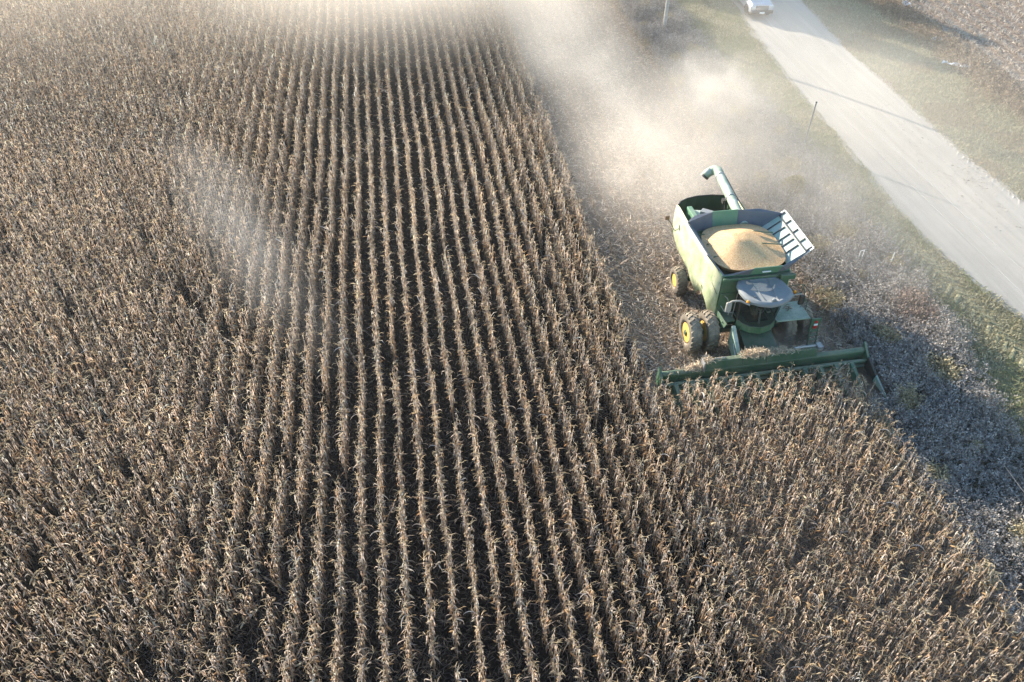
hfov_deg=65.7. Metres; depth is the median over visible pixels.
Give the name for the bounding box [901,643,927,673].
corn plant
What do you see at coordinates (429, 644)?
corn plant
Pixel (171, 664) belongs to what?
corn plant
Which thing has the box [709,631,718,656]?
corn plant
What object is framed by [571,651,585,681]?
corn plant
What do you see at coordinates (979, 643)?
corn plant
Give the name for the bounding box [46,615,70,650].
corn plant
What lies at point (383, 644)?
corn plant
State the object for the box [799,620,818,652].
corn plant
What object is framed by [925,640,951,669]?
corn plant
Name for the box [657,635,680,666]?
corn plant
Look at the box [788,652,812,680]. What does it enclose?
corn plant
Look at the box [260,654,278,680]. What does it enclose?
corn plant
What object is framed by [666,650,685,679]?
corn plant
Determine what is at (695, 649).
corn plant
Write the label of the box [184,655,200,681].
corn plant
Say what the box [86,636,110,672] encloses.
corn plant
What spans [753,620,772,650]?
corn plant
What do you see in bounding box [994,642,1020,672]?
corn plant
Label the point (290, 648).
corn plant
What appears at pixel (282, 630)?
corn plant
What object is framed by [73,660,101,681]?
corn plant
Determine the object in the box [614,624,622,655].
corn plant
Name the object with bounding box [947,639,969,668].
corn plant
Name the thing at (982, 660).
corn plant
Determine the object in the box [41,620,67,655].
corn plant
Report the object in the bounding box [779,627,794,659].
corn plant
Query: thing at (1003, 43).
field stubble
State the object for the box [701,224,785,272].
grain heap
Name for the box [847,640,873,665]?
corn plant
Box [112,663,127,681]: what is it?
corn plant
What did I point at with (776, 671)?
corn plant
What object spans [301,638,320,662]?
corn plant
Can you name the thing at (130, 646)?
corn plant
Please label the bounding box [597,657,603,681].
corn plant
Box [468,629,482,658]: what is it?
corn plant
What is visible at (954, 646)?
corn plant
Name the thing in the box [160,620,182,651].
corn plant
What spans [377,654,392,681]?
corn plant
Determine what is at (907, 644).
corn plant
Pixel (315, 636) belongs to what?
corn plant
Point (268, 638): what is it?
corn plant
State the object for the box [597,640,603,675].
corn plant
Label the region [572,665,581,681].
corn plant
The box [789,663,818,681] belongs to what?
corn plant
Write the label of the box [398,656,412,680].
corn plant
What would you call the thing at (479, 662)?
corn plant
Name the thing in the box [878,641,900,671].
corn plant
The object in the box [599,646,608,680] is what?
corn plant
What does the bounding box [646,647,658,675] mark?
corn plant
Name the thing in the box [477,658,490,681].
corn plant
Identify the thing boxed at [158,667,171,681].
corn plant
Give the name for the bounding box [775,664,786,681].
corn plant
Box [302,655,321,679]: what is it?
corn plant
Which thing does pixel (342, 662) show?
corn plant
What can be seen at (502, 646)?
corn plant
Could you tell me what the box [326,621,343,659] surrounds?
corn plant
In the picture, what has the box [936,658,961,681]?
corn plant
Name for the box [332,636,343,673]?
corn plant
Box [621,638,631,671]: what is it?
corn plant
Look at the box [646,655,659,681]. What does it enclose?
corn plant
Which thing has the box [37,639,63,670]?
corn plant
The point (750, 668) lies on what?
corn plant
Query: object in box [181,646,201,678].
corn plant
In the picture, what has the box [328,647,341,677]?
corn plant
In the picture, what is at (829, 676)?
corn plant
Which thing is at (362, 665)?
corn plant
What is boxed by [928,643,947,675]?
corn plant
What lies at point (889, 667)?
corn plant
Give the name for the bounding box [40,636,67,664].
corn plant
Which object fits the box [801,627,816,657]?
corn plant
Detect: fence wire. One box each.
[664,26,1023,491]
[680,54,1023,505]
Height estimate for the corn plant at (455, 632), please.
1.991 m
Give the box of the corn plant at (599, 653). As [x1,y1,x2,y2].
[593,640,601,665]
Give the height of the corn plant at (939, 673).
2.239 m
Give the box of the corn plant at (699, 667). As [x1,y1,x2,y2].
[690,653,707,681]
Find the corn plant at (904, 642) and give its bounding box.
[891,627,918,657]
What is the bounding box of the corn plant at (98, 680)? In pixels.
[81,663,100,681]
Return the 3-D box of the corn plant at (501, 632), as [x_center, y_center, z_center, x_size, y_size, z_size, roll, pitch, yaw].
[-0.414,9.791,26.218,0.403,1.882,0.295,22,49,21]
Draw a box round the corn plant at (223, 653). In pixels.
[210,630,227,663]
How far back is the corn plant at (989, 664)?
25.31 m
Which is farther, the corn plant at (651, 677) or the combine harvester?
the combine harvester
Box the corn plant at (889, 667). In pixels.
[883,645,905,677]
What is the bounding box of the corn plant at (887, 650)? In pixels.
[876,635,896,660]
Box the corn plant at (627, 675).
[617,660,630,681]
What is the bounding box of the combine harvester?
[656,165,886,421]
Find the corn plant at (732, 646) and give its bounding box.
[729,626,743,652]
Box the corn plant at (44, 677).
[28,662,50,681]
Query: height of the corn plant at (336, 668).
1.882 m
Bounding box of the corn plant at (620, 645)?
[617,631,626,660]
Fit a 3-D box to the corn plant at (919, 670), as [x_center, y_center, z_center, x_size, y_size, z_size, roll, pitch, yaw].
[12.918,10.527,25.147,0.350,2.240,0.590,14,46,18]
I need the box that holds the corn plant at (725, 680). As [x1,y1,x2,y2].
[723,659,732,681]
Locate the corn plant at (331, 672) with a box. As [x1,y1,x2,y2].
[327,659,342,681]
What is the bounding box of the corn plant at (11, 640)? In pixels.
[0,627,20,650]
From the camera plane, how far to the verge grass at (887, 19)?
55.80 m
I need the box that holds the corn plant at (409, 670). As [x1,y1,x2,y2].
[398,655,417,681]
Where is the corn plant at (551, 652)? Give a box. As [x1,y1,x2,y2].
[549,633,554,665]
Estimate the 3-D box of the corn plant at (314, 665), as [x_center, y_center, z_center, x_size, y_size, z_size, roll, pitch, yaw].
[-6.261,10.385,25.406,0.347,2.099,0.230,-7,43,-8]
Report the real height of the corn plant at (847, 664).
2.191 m
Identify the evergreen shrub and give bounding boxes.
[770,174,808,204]
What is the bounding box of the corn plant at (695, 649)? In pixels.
[689,632,705,665]
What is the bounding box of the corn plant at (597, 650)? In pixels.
[588,633,604,664]
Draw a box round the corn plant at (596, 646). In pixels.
[594,634,602,660]
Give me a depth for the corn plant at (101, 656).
25.83 m
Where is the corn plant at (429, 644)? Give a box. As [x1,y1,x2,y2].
[420,633,438,658]
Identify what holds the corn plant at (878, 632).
on the ground at (440, 390)
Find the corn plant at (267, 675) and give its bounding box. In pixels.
[258,656,270,681]
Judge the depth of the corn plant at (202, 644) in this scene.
26.08 m
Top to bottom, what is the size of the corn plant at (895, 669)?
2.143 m
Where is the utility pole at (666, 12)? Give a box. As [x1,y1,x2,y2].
[663,0,669,29]
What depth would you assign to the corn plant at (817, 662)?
25.36 m
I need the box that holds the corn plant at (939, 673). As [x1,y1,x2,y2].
[932,647,960,679]
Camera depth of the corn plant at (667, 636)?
25.78 m
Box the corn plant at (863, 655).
[855,639,875,672]
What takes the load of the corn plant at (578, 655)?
on the ground at (440, 390)
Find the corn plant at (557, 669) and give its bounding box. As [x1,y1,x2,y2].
[547,659,563,677]
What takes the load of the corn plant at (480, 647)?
on the ground at (440, 390)
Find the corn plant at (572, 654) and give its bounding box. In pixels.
[570,638,578,671]
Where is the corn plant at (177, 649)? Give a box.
[163,630,181,658]
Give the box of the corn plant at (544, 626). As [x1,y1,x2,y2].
[542,618,550,652]
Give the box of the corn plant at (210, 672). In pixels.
[199,663,222,681]
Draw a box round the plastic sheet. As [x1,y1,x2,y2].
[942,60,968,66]
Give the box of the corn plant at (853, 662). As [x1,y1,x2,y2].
[842,656,857,681]
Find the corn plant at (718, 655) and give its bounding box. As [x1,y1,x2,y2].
[714,637,725,675]
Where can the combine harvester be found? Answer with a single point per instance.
(754, 306)
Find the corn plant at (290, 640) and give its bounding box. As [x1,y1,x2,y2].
[280,624,306,653]
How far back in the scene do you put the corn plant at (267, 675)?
24.94 m
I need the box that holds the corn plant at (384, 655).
[373,650,397,676]
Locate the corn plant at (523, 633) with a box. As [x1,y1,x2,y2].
[521,620,529,653]
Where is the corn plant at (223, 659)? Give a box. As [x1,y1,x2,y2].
[215,632,226,669]
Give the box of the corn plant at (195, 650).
[179,636,203,661]
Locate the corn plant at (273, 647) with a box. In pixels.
[262,627,275,659]
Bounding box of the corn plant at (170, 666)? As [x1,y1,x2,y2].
[156,647,178,679]
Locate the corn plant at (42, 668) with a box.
[30,650,60,681]
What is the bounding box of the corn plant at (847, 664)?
[835,648,857,680]
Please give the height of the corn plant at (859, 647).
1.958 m
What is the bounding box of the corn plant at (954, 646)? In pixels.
[941,628,970,662]
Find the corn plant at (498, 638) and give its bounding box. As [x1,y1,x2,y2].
[493,624,509,651]
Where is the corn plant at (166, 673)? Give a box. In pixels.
[153,659,172,681]
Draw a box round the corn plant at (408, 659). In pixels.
[403,645,414,675]
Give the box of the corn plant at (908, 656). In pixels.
[899,644,915,668]
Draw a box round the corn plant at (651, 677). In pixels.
[649,653,658,681]
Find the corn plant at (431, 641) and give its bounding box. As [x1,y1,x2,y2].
[428,627,437,656]
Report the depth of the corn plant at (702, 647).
25.47 m
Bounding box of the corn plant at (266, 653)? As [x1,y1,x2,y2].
[257,638,272,666]
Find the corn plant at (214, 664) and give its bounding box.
[199,649,225,681]
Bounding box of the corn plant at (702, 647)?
[692,641,710,673]
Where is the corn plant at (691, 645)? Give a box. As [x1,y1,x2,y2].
[679,632,700,667]
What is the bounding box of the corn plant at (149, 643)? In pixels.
[138,629,162,658]
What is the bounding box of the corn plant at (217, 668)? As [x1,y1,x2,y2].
[211,653,226,681]
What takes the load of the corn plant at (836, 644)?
on the ground at (440, 390)
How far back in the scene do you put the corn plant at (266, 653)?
25.67 m
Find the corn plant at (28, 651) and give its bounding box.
[12,639,41,666]
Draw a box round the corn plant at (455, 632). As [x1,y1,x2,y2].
[447,620,458,651]
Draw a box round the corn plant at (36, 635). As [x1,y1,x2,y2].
[21,625,49,649]
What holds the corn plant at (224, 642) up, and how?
on the ground at (440, 390)
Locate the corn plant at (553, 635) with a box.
[547,625,561,654]
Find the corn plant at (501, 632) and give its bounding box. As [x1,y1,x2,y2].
[498,625,504,648]
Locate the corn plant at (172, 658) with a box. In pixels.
[160,636,181,670]
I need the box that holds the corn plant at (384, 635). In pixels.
[377,627,390,659]
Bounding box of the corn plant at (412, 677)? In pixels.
[404,662,414,681]
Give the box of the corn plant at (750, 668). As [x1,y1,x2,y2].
[746,653,758,679]
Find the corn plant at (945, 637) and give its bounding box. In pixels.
[939,616,961,654]
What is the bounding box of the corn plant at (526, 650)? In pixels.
[522,636,533,661]
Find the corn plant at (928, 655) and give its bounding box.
[904,648,930,679]
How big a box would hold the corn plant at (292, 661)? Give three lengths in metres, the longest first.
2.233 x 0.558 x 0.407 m
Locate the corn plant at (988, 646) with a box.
[981,623,1011,653]
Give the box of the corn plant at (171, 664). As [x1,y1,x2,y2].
[158,648,182,674]
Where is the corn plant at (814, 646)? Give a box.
[804,625,824,665]
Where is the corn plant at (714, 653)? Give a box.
[710,632,726,661]
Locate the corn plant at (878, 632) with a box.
[867,617,886,651]
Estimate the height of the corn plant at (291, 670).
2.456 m
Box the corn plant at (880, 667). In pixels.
[866,657,888,681]
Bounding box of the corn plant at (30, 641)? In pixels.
[17,626,43,660]
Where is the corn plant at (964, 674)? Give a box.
[955,656,983,681]
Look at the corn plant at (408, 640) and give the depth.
26.02 m
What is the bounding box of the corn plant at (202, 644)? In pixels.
[191,621,207,651]
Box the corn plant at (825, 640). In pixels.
[818,619,837,650]
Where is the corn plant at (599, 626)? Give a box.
[593,623,600,654]
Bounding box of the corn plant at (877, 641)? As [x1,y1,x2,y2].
[866,617,895,655]
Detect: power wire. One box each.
[740,7,1014,285]
[748,0,1023,270]
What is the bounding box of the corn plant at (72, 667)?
[56,655,85,681]
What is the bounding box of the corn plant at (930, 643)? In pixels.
[918,625,941,660]
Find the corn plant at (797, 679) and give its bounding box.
[795,660,810,681]
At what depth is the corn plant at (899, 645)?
25.98 m
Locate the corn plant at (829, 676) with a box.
[812,668,836,681]
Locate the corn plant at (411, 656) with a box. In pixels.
[405,638,420,668]
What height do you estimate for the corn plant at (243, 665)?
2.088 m
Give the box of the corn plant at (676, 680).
[675,662,682,681]
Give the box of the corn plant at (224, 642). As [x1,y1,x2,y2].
[204,615,232,656]
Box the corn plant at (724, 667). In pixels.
[719,656,729,681]
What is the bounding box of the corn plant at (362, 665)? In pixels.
[357,655,369,681]
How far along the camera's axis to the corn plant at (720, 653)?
25.57 m
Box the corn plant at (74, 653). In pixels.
[64,643,90,672]
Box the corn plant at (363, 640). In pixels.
[356,625,372,657]
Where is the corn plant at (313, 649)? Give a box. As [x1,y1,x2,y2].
[308,633,320,666]
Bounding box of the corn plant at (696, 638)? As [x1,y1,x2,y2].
[681,622,711,657]
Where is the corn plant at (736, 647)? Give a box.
[728,625,746,658]
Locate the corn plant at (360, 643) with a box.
[354,636,365,663]
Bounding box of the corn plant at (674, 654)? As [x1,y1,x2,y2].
[666,640,687,670]
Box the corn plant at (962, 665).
[952,642,978,678]
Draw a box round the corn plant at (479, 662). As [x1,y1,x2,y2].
[474,649,487,674]
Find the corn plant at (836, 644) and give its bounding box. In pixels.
[822,631,840,661]
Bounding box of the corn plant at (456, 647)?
[450,636,460,662]
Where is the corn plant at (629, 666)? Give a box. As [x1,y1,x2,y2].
[619,654,635,674]
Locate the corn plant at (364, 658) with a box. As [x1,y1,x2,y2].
[348,645,368,677]
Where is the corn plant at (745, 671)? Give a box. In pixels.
[740,652,753,681]
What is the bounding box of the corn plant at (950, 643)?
[939,622,968,666]
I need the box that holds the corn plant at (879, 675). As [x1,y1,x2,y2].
[873,661,893,681]
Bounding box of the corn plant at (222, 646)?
[215,631,227,659]
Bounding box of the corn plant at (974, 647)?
[968,631,991,663]
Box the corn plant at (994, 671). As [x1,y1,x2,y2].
[987,657,1003,681]
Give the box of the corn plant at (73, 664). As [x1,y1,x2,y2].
[60,649,85,675]
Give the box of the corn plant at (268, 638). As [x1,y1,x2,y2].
[261,622,274,652]
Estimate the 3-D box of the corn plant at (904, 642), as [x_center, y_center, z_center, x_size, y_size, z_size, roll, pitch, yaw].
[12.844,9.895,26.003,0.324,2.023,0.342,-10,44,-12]
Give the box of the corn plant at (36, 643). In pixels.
[22,627,45,657]
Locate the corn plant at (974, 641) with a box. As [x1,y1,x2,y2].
[961,621,992,653]
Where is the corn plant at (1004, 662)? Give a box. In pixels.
[987,656,1019,676]
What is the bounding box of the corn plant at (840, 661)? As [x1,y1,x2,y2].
[833,639,852,676]
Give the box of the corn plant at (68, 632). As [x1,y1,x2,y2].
[61,628,88,655]
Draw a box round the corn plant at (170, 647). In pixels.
[160,631,184,665]
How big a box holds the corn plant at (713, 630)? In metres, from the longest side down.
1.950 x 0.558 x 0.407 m
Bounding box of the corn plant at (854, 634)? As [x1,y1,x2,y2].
[846,614,864,650]
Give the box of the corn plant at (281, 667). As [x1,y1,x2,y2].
[277,657,291,681]
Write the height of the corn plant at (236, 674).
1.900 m
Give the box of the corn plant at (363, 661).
[350,650,368,678]
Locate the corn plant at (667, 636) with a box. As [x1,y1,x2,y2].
[662,621,673,655]
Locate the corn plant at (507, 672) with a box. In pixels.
[503,662,511,681]
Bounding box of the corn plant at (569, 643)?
[562,624,575,656]
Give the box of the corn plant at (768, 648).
[760,631,776,665]
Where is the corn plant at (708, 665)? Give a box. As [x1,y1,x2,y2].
[697,657,713,679]
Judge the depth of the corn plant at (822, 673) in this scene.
25.21 m
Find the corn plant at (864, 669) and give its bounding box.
[850,650,881,680]
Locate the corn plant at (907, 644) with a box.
[897,632,916,661]
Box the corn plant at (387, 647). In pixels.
[381,634,389,661]
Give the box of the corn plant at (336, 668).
[330,653,342,680]
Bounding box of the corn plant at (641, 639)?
[633,625,650,653]
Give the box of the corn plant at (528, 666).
[523,651,531,678]
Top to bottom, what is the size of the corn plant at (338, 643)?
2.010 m
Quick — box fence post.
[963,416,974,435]
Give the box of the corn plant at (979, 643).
[962,627,991,658]
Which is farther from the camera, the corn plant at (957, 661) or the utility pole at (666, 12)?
the utility pole at (666, 12)
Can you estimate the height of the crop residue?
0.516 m
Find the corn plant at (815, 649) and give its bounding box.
[806,639,826,666]
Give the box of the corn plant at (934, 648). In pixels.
[916,638,939,667]
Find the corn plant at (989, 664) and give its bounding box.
[980,652,999,680]
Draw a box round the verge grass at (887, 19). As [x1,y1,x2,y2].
[614,0,1023,577]
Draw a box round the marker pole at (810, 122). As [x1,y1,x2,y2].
[803,101,816,144]
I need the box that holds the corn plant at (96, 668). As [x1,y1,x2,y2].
[77,649,107,681]
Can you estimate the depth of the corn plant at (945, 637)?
25.98 m
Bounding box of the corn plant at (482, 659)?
[477,650,484,670]
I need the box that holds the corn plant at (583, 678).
[575,664,590,681]
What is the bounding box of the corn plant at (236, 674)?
[227,664,243,681]
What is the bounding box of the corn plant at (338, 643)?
[334,625,344,655]
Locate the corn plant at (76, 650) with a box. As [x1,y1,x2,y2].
[60,636,91,667]
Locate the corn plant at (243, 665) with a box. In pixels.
[231,651,249,680]
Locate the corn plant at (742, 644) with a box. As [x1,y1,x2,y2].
[734,630,750,666]
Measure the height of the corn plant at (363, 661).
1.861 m
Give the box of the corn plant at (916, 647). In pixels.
[913,621,937,651]
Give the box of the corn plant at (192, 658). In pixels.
[180,641,211,673]
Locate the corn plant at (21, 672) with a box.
[14,653,38,680]
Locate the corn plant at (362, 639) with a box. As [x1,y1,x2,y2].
[356,624,366,653]
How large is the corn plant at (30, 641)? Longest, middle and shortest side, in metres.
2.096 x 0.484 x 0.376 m
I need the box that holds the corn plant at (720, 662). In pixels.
[718,648,727,678]
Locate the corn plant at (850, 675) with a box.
[845,659,862,681]
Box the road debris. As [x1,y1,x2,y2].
[799,37,1020,230]
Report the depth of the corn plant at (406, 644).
25.95 m
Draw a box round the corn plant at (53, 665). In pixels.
[34,644,61,674]
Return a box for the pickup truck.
[740,0,773,14]
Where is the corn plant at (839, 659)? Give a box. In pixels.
[828,648,849,671]
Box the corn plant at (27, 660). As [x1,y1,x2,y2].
[11,642,41,674]
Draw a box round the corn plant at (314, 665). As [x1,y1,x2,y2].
[309,649,321,679]
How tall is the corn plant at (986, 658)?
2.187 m
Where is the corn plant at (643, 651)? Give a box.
[637,632,648,663]
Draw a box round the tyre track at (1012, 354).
[860,195,1023,369]
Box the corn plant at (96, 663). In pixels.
[84,652,112,679]
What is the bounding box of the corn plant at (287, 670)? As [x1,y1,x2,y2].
[276,654,306,681]
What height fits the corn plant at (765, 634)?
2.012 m
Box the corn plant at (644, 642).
[638,625,650,656]
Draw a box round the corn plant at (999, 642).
[986,624,1013,658]
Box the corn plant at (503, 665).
[500,651,506,681]
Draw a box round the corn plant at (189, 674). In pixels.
[180,665,196,681]
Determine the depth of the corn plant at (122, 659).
25.53 m
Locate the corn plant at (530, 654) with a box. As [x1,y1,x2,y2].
[524,645,542,675]
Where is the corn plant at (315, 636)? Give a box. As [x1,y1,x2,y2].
[309,626,321,659]
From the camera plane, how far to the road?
51.50 m
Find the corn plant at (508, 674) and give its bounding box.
[503,665,510,681]
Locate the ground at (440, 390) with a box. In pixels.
[0,0,1023,681]
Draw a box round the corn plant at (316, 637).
[313,619,323,654]
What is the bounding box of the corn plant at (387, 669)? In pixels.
[379,656,392,680]
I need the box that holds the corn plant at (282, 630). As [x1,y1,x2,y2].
[278,624,297,659]
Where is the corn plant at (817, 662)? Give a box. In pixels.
[809,649,833,675]
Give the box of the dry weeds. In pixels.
[611,0,1023,647]
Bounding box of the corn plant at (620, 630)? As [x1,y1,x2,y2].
[610,621,623,649]
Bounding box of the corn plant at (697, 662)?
[689,646,703,676]
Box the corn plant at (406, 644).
[397,631,421,658]
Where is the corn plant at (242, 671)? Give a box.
[226,655,248,681]
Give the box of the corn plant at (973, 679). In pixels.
[964,653,985,681]
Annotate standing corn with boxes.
[0,0,1023,681]
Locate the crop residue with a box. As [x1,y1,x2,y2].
[499,0,871,416]
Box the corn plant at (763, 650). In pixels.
[756,626,780,660]
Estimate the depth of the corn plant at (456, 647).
26.24 m
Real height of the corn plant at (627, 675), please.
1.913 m
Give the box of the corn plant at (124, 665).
[108,643,133,680]
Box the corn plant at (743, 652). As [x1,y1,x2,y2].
[730,637,753,670]
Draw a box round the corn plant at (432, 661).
[428,646,436,673]
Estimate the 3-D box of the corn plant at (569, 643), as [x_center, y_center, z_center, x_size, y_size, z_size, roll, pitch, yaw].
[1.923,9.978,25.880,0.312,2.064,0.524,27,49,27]
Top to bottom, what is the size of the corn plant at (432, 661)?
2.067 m
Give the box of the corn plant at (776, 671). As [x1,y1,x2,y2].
[771,658,785,681]
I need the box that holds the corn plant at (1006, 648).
[992,631,1018,669]
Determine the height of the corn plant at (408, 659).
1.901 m
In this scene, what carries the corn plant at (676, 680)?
on the ground at (440, 390)
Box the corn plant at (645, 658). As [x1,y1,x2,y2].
[639,638,653,669]
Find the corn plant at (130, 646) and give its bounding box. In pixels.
[120,623,138,659]
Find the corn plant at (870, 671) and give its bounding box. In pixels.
[861,651,886,681]
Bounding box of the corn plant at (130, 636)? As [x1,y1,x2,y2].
[113,623,141,654]
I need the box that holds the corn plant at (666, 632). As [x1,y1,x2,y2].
[661,613,674,649]
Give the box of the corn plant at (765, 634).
[755,624,772,654]
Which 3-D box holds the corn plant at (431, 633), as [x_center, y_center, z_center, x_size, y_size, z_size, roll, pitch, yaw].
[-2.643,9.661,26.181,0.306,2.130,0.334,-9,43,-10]
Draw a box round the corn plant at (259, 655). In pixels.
[252,650,273,676]
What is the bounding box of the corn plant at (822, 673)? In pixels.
[813,660,834,681]
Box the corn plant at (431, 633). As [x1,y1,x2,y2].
[427,618,437,648]
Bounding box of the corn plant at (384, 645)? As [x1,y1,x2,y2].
[378,626,395,653]
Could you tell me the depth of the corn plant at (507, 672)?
25.07 m
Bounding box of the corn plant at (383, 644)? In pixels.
[380,638,399,672]
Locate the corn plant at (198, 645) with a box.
[180,626,205,659]
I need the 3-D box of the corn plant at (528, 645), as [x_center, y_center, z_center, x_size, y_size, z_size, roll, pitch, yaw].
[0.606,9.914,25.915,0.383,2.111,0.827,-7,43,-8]
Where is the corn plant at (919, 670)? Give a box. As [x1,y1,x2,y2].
[911,659,932,680]
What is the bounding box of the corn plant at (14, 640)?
[0,621,24,650]
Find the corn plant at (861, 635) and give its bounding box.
[848,625,868,654]
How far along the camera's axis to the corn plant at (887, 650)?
25.76 m
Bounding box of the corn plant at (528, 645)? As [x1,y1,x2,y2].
[524,633,536,662]
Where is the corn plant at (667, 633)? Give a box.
[661,624,670,661]
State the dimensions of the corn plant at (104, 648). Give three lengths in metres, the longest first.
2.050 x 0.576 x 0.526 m
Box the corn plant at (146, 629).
[137,626,173,655]
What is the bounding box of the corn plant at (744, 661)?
[739,643,754,677]
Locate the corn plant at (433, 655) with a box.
[429,639,441,666]
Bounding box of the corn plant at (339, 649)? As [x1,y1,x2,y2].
[331,637,347,661]
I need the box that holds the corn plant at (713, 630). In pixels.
[707,616,721,651]
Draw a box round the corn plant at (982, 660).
[970,644,1004,671]
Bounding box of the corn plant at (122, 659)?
[108,640,133,673]
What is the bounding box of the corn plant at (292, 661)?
[285,649,295,675]
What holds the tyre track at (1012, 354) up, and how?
on the ground at (440, 390)
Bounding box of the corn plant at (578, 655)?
[574,644,582,675]
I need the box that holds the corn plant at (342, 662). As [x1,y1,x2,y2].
[332,645,343,669]
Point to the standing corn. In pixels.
(76, 16)
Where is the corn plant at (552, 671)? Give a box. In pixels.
[549,649,560,681]
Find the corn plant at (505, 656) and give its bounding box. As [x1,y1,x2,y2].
[499,646,509,669]
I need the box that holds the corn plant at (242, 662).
[231,644,247,675]
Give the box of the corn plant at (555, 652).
[551,638,559,664]
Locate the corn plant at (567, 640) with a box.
[564,626,572,653]
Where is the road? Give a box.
[730,0,1023,319]
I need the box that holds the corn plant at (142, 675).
[128,658,149,681]
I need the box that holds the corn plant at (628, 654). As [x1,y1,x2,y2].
[619,645,632,678]
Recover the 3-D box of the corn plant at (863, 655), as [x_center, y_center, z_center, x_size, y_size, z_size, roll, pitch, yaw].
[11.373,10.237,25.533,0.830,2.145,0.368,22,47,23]
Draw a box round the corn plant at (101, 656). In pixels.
[93,641,111,666]
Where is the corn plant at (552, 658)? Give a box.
[542,638,561,675]
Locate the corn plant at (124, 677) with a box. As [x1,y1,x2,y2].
[104,656,129,681]
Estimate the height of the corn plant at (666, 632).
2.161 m
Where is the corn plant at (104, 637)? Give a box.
[92,623,118,653]
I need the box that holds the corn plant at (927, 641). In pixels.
[916,626,938,656]
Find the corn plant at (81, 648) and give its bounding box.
[69,629,90,662]
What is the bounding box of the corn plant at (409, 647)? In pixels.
[403,637,411,661]
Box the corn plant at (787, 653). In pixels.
[782,634,795,666]
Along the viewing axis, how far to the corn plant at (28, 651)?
25.60 m
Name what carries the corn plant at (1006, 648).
on the ground at (440, 390)
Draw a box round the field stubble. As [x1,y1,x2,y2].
[886,0,1023,96]
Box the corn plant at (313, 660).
[305,644,319,674]
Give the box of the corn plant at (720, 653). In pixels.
[713,631,725,669]
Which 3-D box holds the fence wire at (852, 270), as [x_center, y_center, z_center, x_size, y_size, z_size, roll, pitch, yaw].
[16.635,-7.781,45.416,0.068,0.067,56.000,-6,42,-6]
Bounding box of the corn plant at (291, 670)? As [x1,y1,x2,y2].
[285,644,294,677]
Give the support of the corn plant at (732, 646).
on the ground at (440, 390)
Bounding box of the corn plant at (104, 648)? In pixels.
[87,634,114,662]
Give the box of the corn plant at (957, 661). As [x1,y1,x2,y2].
[951,638,971,671]
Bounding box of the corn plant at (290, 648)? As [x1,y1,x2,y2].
[285,636,295,663]
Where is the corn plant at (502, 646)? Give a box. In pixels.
[498,638,511,664]
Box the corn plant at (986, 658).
[972,643,998,674]
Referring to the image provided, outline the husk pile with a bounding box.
[675,342,819,373]
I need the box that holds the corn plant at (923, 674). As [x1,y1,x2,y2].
[907,663,932,681]
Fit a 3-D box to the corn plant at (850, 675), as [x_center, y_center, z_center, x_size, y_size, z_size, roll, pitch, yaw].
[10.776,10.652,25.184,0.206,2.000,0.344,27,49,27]
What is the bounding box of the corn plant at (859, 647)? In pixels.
[850,634,867,660]
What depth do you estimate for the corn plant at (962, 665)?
25.36 m
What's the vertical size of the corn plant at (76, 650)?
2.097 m
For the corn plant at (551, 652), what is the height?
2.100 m
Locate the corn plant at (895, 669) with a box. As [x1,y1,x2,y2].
[888,652,906,681]
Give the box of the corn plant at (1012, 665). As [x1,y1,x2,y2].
[1000,649,1023,681]
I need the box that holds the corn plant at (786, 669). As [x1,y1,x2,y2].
[784,643,795,673]
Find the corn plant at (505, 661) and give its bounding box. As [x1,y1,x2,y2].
[498,647,510,677]
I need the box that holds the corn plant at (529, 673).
[522,661,535,681]
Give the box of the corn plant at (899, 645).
[892,618,915,652]
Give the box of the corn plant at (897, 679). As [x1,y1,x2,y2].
[896,657,910,681]
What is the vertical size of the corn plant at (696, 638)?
2.511 m
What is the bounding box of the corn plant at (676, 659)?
[667,647,683,676]
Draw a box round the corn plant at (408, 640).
[400,620,416,649]
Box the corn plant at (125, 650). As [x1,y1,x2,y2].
[112,634,134,666]
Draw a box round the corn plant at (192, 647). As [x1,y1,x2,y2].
[186,641,205,668]
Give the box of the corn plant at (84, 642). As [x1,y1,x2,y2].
[65,624,92,652]
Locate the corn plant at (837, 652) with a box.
[827,639,847,667]
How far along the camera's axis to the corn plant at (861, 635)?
25.94 m
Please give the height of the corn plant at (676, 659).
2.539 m
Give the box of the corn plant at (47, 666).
[36,647,61,678]
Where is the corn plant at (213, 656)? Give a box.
[207,648,225,673]
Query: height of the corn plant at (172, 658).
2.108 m
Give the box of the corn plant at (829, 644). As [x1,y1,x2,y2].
[819,630,843,654]
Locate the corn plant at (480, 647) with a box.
[477,640,482,663]
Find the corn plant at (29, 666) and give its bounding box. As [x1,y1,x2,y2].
[21,649,37,677]
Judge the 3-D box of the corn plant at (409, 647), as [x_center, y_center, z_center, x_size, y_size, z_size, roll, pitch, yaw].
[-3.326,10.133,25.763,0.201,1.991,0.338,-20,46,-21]
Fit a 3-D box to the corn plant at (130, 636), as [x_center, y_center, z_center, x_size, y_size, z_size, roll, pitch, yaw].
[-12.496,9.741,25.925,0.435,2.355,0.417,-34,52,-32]
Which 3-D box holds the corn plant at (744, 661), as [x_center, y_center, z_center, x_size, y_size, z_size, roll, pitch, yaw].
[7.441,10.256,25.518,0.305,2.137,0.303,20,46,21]
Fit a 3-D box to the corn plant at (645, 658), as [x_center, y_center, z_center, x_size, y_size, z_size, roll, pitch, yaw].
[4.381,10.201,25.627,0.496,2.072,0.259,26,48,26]

